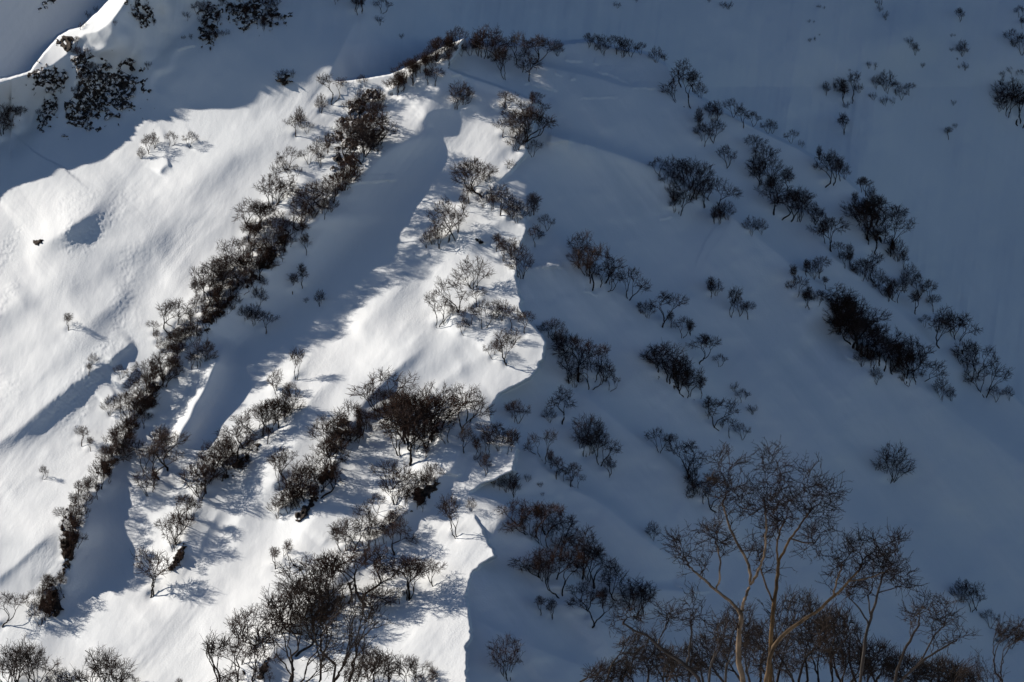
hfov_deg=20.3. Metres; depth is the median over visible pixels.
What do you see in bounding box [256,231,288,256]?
birch tree
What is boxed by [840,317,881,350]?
birch tree
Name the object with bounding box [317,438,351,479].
birch tree
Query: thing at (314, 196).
birch tree
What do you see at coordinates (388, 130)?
birch tree
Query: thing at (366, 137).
birch tree
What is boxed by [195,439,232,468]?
birch tree
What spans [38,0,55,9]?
crag
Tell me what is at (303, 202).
birch tree
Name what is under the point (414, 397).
birch tree
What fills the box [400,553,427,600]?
birch tree
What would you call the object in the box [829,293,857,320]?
birch tree
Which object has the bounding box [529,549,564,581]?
birch tree
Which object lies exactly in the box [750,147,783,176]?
birch tree
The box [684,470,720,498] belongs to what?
birch tree
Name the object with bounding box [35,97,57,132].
bush
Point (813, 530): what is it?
birch tree
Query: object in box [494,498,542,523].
birch tree
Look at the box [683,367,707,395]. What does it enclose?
birch tree
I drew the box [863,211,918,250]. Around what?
birch tree
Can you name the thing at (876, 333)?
birch tree
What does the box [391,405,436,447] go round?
birch tree
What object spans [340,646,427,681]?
birch tree
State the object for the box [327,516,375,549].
birch tree
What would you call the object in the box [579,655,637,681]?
birch tree
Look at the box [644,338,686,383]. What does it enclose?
birch tree
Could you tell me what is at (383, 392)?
birch tree
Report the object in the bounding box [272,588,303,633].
birch tree
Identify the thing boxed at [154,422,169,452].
birch tree
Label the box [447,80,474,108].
birch tree
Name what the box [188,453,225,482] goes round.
birch tree
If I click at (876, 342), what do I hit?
birch tree
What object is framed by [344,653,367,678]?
birch tree
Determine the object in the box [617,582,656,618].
birch tree
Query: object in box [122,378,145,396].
birch tree
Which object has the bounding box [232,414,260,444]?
birch tree
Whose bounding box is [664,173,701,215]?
birch tree
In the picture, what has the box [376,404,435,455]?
birch tree
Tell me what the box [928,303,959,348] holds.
birch tree
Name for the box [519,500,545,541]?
birch tree
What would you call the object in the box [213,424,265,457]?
birch tree
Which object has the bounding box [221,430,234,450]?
birch tree
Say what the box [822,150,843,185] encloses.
birch tree
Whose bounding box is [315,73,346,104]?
birch tree
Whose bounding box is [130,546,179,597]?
birch tree
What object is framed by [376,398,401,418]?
birch tree
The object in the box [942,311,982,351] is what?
birch tree
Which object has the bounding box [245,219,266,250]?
birch tree
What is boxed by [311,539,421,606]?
birch tree
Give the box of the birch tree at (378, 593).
[348,585,398,610]
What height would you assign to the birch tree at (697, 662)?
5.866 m
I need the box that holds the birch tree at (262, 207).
[248,200,273,222]
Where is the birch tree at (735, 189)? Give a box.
[691,176,743,204]
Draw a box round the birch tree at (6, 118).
[0,104,14,135]
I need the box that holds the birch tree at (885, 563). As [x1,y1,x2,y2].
[764,522,913,681]
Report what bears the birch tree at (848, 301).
on the snow mountain
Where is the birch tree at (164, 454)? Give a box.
[136,441,185,479]
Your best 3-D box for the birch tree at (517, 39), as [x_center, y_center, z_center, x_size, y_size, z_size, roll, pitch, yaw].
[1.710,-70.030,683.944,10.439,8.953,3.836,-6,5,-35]
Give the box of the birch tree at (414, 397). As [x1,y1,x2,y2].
[405,392,449,437]
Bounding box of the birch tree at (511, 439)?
[506,425,520,453]
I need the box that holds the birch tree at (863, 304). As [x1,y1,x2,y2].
[834,293,874,324]
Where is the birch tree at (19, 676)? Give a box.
[0,641,50,681]
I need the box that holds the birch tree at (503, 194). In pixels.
[492,183,512,215]
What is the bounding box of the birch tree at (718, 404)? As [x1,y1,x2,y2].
[705,398,739,430]
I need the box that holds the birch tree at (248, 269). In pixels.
[232,264,256,288]
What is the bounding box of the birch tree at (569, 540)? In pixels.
[549,534,593,567]
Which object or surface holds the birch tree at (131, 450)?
on the snow mountain
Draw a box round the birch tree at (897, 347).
[884,339,918,374]
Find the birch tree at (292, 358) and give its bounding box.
[288,348,304,379]
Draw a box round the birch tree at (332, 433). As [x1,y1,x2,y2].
[324,431,338,463]
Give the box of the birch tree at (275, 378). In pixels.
[266,367,282,393]
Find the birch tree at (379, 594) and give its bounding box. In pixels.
[360,581,398,611]
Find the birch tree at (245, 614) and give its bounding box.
[227,603,282,644]
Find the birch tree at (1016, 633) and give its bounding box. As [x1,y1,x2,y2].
[992,612,1023,681]
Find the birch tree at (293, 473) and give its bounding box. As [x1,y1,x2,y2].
[288,460,311,499]
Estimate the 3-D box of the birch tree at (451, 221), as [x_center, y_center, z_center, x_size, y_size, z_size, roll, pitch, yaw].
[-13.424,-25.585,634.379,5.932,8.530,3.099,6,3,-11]
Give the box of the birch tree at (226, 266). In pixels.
[210,250,253,283]
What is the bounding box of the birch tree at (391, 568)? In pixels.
[381,556,437,599]
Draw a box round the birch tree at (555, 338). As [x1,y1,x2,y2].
[550,329,566,356]
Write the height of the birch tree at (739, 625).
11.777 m
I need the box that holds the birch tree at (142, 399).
[124,393,155,421]
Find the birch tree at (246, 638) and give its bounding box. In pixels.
[209,604,279,681]
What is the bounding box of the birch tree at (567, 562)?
[508,544,592,579]
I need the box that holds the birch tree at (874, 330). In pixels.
[848,317,891,352]
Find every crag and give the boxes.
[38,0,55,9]
[39,584,64,617]
[60,508,77,574]
[70,54,93,78]
[168,543,186,570]
[203,288,235,330]
[221,443,259,480]
[245,229,290,288]
[256,659,268,678]
[295,497,317,521]
[309,458,342,502]
[321,572,359,620]
[330,138,357,175]
[410,480,439,511]
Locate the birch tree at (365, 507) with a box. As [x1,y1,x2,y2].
[351,502,377,525]
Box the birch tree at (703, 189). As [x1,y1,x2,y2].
[692,176,714,207]
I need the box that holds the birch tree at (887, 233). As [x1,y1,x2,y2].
[861,225,898,256]
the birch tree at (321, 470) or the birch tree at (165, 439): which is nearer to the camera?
the birch tree at (321, 470)
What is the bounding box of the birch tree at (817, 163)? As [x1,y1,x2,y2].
[813,152,839,187]
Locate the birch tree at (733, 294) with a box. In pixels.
[727,285,743,317]
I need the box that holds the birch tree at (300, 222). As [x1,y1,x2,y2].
[276,214,311,246]
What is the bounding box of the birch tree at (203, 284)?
[186,275,226,304]
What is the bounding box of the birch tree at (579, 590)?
[565,578,607,611]
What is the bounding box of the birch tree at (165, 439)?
[147,429,191,470]
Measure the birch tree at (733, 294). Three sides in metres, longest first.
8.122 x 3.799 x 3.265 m
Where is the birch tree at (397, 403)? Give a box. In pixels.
[369,391,430,443]
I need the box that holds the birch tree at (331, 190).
[296,179,344,203]
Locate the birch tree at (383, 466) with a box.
[368,459,411,487]
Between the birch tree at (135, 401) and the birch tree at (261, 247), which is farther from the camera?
the birch tree at (261, 247)
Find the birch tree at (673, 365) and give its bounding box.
[662,357,695,389]
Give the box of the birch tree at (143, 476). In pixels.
[131,468,159,496]
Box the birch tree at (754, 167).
[745,155,766,185]
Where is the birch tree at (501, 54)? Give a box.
[494,44,507,79]
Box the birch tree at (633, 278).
[616,266,651,300]
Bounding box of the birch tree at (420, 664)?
[405,655,433,681]
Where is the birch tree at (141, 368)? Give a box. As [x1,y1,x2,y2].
[130,360,162,391]
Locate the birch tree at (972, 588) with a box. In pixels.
[960,579,984,610]
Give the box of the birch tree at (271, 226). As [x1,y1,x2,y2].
[256,220,283,251]
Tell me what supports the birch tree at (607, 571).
on the snow mountain
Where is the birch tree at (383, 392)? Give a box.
[364,381,393,416]
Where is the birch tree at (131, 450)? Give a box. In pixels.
[125,439,156,468]
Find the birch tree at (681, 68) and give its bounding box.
[669,59,698,87]
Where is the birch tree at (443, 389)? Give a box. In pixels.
[408,381,462,422]
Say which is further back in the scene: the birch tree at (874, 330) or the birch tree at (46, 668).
the birch tree at (874, 330)
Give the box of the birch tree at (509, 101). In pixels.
[496,91,526,117]
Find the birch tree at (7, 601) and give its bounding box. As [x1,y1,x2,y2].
[0,589,25,627]
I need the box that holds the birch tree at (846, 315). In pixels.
[832,313,878,350]
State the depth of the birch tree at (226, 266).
632.03 m
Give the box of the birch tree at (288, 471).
[272,465,318,508]
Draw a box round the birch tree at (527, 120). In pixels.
[505,110,536,143]
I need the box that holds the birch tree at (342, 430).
[324,420,349,451]
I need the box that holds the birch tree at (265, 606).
[258,574,349,634]
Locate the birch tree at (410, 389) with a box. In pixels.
[381,385,430,431]
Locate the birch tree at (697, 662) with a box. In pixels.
[656,626,739,681]
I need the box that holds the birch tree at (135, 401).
[115,395,151,423]
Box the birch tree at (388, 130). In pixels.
[355,112,399,144]
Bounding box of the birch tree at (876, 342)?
[862,331,895,365]
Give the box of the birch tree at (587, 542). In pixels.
[569,522,602,579]
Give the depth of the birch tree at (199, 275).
629.57 m
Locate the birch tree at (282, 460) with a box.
[268,450,289,484]
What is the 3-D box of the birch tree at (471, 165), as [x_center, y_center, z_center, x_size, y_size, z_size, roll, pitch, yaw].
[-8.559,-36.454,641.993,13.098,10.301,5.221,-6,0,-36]
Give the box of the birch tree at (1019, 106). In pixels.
[1014,91,1023,127]
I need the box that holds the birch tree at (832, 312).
[822,296,865,334]
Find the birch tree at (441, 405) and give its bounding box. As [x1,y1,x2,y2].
[417,390,468,429]
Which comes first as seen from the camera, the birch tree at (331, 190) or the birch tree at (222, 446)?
the birch tree at (222, 446)
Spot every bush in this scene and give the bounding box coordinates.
[26,60,68,97]
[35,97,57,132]
[61,58,118,139]
[71,53,154,131]
[124,0,155,27]
[197,1,222,51]
[213,0,292,35]
[329,89,377,141]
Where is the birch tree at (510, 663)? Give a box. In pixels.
[485,632,523,680]
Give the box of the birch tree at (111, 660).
[92,655,137,681]
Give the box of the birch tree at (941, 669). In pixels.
[908,652,984,681]
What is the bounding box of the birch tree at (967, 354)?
[950,339,981,376]
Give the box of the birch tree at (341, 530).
[328,518,362,550]
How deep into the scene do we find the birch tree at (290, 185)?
649.36 m
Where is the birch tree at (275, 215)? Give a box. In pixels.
[266,208,288,230]
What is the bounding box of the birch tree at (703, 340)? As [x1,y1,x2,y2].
[686,333,721,364]
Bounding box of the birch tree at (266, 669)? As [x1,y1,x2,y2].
[251,664,275,681]
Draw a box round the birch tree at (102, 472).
[94,460,114,489]
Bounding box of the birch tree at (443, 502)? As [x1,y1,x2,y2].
[435,491,460,538]
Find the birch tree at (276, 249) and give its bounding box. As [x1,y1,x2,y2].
[249,237,286,260]
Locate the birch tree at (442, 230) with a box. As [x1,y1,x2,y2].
[428,218,449,248]
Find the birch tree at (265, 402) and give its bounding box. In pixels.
[258,398,283,429]
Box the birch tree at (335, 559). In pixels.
[319,548,343,600]
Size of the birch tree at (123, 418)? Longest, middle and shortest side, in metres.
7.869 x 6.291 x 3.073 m
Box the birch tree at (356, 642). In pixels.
[300,588,401,681]
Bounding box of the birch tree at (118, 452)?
[98,442,132,467]
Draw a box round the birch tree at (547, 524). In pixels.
[531,515,558,546]
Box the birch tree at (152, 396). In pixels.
[133,385,159,415]
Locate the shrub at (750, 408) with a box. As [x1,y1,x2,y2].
[745,405,757,413]
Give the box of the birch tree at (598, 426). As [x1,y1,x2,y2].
[575,417,609,454]
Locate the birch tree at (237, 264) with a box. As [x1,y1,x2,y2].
[220,255,257,286]
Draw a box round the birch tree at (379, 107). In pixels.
[360,101,391,133]
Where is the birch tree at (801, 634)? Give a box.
[759,584,851,681]
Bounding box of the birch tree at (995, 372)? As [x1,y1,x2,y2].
[962,360,1013,397]
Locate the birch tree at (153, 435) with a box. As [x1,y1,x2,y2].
[149,426,171,461]
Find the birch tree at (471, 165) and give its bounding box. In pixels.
[450,157,497,197]
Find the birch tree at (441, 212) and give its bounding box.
[424,195,467,240]
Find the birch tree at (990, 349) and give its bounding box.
[963,339,999,377]
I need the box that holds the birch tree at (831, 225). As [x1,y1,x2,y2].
[807,216,851,251]
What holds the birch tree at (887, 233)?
on the snow mountain
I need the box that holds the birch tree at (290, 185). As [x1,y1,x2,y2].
[252,179,300,205]
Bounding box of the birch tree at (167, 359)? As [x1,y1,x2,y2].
[145,349,173,379]
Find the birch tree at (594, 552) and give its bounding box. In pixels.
[572,544,619,588]
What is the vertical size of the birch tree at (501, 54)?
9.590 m
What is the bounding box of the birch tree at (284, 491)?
[278,483,305,513]
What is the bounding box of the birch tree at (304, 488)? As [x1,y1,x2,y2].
[288,478,320,507]
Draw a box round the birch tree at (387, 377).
[345,365,419,412]
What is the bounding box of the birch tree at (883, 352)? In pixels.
[861,339,890,356]
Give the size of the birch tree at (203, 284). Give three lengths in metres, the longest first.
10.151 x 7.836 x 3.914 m
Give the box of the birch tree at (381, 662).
[353,650,408,681]
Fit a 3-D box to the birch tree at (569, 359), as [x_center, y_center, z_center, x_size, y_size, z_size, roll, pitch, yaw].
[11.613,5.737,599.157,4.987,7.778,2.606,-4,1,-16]
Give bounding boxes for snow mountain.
[0,0,1023,681]
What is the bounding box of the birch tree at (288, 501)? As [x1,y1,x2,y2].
[270,492,304,506]
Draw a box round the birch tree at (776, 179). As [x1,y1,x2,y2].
[759,170,789,195]
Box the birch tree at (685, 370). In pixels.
[669,358,698,396]
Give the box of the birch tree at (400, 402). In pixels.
[391,388,408,430]
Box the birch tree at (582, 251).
[568,245,601,276]
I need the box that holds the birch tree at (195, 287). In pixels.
[191,277,202,304]
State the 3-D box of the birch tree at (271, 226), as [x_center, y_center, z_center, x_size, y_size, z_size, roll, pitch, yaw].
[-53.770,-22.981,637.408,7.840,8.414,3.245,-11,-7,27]
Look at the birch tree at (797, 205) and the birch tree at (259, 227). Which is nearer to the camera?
the birch tree at (259, 227)
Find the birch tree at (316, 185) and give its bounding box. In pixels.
[295,180,329,210]
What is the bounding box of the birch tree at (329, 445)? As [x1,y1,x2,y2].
[309,436,347,470]
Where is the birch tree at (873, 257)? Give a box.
[852,252,884,281]
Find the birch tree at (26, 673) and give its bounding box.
[0,661,38,681]
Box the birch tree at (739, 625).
[658,436,799,681]
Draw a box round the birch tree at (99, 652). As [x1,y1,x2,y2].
[84,644,120,681]
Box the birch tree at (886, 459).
[871,442,914,482]
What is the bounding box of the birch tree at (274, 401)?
[259,398,294,428]
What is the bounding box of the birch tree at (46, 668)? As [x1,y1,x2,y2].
[8,643,63,681]
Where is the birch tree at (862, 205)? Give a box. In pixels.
[838,199,886,240]
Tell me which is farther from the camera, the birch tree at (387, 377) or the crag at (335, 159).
the crag at (335, 159)
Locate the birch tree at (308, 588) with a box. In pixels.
[284,569,325,614]
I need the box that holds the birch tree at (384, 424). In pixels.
[373,409,452,465]
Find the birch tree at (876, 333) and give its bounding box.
[869,322,886,356]
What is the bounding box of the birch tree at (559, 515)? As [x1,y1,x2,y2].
[530,501,579,534]
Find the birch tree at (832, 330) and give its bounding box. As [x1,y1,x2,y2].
[828,311,859,344]
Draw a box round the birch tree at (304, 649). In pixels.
[262,602,337,656]
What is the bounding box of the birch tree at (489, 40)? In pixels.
[469,24,510,58]
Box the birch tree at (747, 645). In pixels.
[701,599,794,681]
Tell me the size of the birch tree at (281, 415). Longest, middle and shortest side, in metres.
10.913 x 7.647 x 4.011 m
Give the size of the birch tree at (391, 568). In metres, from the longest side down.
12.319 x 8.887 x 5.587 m
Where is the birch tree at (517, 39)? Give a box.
[500,30,536,64]
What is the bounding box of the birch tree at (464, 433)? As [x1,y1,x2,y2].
[456,421,475,452]
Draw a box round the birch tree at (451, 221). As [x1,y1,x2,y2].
[442,207,463,241]
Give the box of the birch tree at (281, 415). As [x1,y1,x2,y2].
[248,398,291,432]
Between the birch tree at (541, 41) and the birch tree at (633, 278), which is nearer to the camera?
the birch tree at (633, 278)
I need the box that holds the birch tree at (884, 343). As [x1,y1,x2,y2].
[875,333,902,371]
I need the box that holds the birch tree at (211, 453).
[204,437,237,474]
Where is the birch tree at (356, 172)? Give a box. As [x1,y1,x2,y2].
[335,158,365,190]
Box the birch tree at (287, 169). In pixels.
[267,162,297,188]
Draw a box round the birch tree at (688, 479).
[683,466,699,493]
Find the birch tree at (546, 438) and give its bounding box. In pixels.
[523,429,558,463]
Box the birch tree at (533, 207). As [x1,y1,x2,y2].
[526,192,540,216]
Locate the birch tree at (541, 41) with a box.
[517,33,564,64]
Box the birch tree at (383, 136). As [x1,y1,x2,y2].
[359,117,388,145]
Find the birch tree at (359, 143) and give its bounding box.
[341,130,383,164]
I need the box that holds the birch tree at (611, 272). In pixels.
[591,261,623,291]
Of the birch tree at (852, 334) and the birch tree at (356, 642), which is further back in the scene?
the birch tree at (852, 334)
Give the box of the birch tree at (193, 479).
[176,461,210,499]
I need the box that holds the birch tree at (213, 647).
[200,626,234,681]
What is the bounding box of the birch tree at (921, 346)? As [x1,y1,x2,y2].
[889,334,936,372]
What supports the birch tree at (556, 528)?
on the snow mountain
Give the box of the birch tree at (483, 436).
[480,427,492,455]
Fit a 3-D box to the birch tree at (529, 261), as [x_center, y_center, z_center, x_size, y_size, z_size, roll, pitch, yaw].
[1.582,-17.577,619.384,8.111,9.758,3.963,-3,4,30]
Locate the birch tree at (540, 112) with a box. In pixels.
[506,106,557,140]
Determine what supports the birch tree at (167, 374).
on the snow mountain
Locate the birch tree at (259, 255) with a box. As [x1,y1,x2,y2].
[252,246,270,277]
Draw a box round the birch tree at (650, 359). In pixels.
[638,341,673,378]
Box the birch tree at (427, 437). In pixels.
[411,417,435,451]
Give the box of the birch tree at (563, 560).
[529,545,589,597]
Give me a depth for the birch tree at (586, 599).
537.89 m
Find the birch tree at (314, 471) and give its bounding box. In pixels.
[290,464,328,494]
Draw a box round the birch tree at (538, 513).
[500,500,563,534]
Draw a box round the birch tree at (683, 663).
[601,576,720,681]
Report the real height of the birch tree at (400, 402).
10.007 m
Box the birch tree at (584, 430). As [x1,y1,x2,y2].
[571,413,605,456]
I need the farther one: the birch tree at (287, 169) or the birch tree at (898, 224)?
the birch tree at (898, 224)
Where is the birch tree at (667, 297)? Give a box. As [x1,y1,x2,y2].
[645,290,689,327]
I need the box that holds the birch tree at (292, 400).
[274,383,305,416]
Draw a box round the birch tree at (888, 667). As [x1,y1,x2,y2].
[850,633,930,681]
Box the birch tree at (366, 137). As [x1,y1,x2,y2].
[360,127,376,162]
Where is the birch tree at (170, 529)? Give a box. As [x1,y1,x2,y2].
[160,519,186,550]
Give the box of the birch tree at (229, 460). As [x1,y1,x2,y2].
[197,449,248,480]
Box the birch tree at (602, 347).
[576,342,610,381]
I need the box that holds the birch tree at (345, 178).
[322,171,352,203]
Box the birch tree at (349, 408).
[328,398,371,440]
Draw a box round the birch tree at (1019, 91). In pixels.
[994,80,1023,125]
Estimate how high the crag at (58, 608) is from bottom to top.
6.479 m
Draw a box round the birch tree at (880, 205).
[860,195,890,225]
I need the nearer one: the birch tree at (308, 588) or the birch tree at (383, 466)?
the birch tree at (308, 588)
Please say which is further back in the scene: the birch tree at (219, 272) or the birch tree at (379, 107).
the birch tree at (379, 107)
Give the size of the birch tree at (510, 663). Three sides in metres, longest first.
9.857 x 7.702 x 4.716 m
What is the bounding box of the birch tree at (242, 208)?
[232,197,267,228]
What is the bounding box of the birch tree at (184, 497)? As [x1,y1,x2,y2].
[173,493,196,514]
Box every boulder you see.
[33,239,42,244]
[55,35,73,51]
[275,74,292,85]
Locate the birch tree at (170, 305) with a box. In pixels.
[158,299,182,332]
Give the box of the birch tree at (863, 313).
[828,305,891,348]
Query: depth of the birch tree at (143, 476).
585.63 m
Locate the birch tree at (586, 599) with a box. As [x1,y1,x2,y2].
[566,589,624,627]
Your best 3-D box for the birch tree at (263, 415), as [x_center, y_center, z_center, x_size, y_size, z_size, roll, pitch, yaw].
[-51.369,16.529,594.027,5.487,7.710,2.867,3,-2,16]
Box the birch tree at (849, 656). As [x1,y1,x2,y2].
[797,599,878,681]
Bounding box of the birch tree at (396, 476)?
[378,460,420,504]
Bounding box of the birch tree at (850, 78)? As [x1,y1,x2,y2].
[833,71,860,103]
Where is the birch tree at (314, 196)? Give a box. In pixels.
[288,191,325,217]
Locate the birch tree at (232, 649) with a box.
[209,639,260,674]
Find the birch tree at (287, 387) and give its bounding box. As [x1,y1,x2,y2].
[280,383,293,401]
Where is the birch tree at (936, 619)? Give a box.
[893,585,980,681]
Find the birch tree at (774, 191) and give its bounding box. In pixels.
[752,182,801,214]
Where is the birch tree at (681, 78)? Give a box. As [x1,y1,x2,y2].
[657,65,702,108]
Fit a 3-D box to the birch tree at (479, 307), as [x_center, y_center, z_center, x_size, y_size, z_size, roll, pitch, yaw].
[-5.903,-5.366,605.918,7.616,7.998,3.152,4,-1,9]
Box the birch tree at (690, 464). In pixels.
[680,453,702,477]
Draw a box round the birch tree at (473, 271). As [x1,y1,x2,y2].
[450,255,495,288]
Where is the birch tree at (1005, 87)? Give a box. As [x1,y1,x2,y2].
[989,74,1023,117]
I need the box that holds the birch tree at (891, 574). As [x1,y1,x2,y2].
[831,523,926,681]
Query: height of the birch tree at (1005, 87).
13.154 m
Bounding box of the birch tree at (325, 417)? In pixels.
[311,411,349,432]
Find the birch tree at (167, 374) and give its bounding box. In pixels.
[141,364,179,390]
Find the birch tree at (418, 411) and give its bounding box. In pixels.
[393,402,442,446]
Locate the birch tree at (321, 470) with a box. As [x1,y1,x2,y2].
[302,462,339,488]
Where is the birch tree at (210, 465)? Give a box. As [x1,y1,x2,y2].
[196,455,222,493]
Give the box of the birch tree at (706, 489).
[700,474,734,512]
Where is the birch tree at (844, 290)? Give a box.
[815,282,861,312]
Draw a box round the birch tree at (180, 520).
[153,512,198,544]
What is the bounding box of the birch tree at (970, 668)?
[954,646,1008,681]
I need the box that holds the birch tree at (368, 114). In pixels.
[350,111,389,130]
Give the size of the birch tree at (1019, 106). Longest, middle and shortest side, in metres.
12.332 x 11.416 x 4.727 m
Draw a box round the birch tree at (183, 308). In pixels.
[156,297,198,326]
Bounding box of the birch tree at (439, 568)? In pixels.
[418,558,446,586]
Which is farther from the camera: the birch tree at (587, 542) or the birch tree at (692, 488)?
the birch tree at (692, 488)
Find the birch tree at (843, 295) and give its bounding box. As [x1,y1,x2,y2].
[828,289,856,322]
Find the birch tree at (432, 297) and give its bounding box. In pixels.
[423,291,453,327]
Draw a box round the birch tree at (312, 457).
[303,449,329,480]
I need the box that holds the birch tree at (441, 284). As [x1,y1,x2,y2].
[431,276,469,312]
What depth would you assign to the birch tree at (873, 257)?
670.29 m
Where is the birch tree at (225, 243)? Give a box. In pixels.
[216,236,250,257]
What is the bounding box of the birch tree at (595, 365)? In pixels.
[567,356,613,389]
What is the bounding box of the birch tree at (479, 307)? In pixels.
[468,297,500,328]
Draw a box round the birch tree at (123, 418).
[115,407,140,436]
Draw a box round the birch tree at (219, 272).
[199,259,232,291]
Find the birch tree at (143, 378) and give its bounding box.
[125,371,166,393]
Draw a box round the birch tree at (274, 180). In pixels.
[255,174,295,207]
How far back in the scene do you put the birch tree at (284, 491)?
569.31 m
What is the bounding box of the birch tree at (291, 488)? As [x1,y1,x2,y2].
[281,477,308,507]
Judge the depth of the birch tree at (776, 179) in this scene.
678.27 m
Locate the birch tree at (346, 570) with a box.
[316,544,400,604]
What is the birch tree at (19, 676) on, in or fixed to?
on the snow mountain
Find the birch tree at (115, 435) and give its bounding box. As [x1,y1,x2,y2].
[100,426,135,455]
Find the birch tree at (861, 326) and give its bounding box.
[850,317,876,354]
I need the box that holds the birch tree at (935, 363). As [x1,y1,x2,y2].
[917,359,946,381]
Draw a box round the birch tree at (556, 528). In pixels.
[538,517,580,548]
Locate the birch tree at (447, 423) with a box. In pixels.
[430,415,457,442]
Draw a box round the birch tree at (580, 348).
[549,335,609,381]
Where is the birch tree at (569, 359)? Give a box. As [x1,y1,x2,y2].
[556,350,577,383]
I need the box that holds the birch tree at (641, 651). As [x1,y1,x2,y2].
[606,624,684,681]
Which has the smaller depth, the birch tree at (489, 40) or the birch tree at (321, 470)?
the birch tree at (321, 470)
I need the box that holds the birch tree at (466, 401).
[448,391,496,430]
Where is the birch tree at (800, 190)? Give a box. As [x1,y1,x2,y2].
[788,186,813,221]
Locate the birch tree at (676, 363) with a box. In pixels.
[658,354,692,387]
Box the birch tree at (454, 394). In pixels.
[448,383,486,422]
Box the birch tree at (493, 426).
[474,419,515,443]
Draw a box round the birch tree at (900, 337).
[873,327,916,368]
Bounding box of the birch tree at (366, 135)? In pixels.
[349,125,383,153]
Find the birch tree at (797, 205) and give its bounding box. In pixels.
[769,189,802,219]
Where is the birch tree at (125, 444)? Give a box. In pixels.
[111,430,136,461]
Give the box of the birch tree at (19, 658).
[0,634,45,681]
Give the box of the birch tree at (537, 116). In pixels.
[503,106,556,142]
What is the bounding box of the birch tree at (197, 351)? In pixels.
[185,337,217,367]
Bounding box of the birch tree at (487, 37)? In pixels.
[471,28,500,57]
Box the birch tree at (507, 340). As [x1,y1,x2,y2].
[490,328,517,364]
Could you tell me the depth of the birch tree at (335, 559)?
541.15 m
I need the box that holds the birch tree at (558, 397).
[546,386,577,424]
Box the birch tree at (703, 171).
[668,155,716,198]
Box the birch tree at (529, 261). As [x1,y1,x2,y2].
[501,240,533,278]
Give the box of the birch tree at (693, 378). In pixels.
[672,368,700,397]
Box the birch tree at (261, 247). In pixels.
[254,239,271,255]
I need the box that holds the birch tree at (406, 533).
[379,518,418,555]
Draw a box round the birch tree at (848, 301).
[840,292,859,332]
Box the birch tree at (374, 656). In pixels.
[354,643,389,681]
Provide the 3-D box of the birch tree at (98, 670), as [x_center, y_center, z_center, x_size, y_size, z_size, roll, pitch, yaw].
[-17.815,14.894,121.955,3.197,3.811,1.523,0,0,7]
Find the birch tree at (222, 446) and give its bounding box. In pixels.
[208,435,238,467]
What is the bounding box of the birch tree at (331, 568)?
[309,554,339,610]
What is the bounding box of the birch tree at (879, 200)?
[843,192,908,241]
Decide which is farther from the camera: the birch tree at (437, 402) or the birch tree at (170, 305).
the birch tree at (170, 305)
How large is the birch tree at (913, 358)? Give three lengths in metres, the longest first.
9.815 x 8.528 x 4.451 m
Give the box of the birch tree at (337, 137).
[327,122,364,157]
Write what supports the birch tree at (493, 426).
on the snow mountain
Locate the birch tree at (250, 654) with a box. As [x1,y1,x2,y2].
[229,642,284,669]
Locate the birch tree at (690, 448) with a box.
[664,439,710,477]
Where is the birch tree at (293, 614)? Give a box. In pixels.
[258,557,358,681]
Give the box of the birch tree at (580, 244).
[567,230,593,268]
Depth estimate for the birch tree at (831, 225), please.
669.61 m
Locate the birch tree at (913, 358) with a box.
[889,349,930,383]
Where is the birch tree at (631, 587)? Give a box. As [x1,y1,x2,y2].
[613,573,660,619]
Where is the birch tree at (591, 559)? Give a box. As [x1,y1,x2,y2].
[574,547,604,581]
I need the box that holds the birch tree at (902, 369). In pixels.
[896,350,927,384]
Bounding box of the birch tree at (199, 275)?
[187,266,212,299]
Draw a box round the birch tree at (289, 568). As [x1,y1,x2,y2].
[270,551,328,615]
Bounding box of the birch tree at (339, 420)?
[320,413,365,443]
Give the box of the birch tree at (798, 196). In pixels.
[773,188,812,221]
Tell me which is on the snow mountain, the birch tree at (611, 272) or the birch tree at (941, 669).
the birch tree at (611, 272)
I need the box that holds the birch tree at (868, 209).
[848,196,883,253]
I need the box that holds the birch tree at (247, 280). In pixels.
[223,268,250,299]
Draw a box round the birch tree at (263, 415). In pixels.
[254,402,276,435]
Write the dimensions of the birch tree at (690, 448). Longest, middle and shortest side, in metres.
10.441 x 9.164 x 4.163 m
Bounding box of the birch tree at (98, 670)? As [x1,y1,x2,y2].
[60,647,129,681]
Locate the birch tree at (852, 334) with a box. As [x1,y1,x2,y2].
[845,315,876,352]
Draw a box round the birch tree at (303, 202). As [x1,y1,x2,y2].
[288,198,312,230]
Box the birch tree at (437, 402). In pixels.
[415,390,456,442]
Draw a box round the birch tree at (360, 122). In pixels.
[340,116,382,156]
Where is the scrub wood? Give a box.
[2,0,1023,681]
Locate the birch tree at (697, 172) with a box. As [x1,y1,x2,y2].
[677,162,714,199]
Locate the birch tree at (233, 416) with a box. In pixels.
[228,407,278,429]
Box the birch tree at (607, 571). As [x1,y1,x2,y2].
[595,555,628,601]
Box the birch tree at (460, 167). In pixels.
[451,157,491,193]
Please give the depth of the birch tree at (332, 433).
577.54 m
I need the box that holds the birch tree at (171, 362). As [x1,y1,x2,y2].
[147,355,184,386]
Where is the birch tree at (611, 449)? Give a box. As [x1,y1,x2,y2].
[585,429,622,465]
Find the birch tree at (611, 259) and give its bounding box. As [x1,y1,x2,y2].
[572,240,626,290]
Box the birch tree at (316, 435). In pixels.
[306,420,357,457]
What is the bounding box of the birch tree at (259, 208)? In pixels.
[251,200,267,221]
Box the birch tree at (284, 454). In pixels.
[265,446,297,477]
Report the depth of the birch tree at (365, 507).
556.69 m
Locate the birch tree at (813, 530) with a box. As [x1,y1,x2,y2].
[742,452,852,681]
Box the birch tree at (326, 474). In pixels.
[307,460,346,498]
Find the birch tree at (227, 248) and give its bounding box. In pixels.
[207,246,242,273]

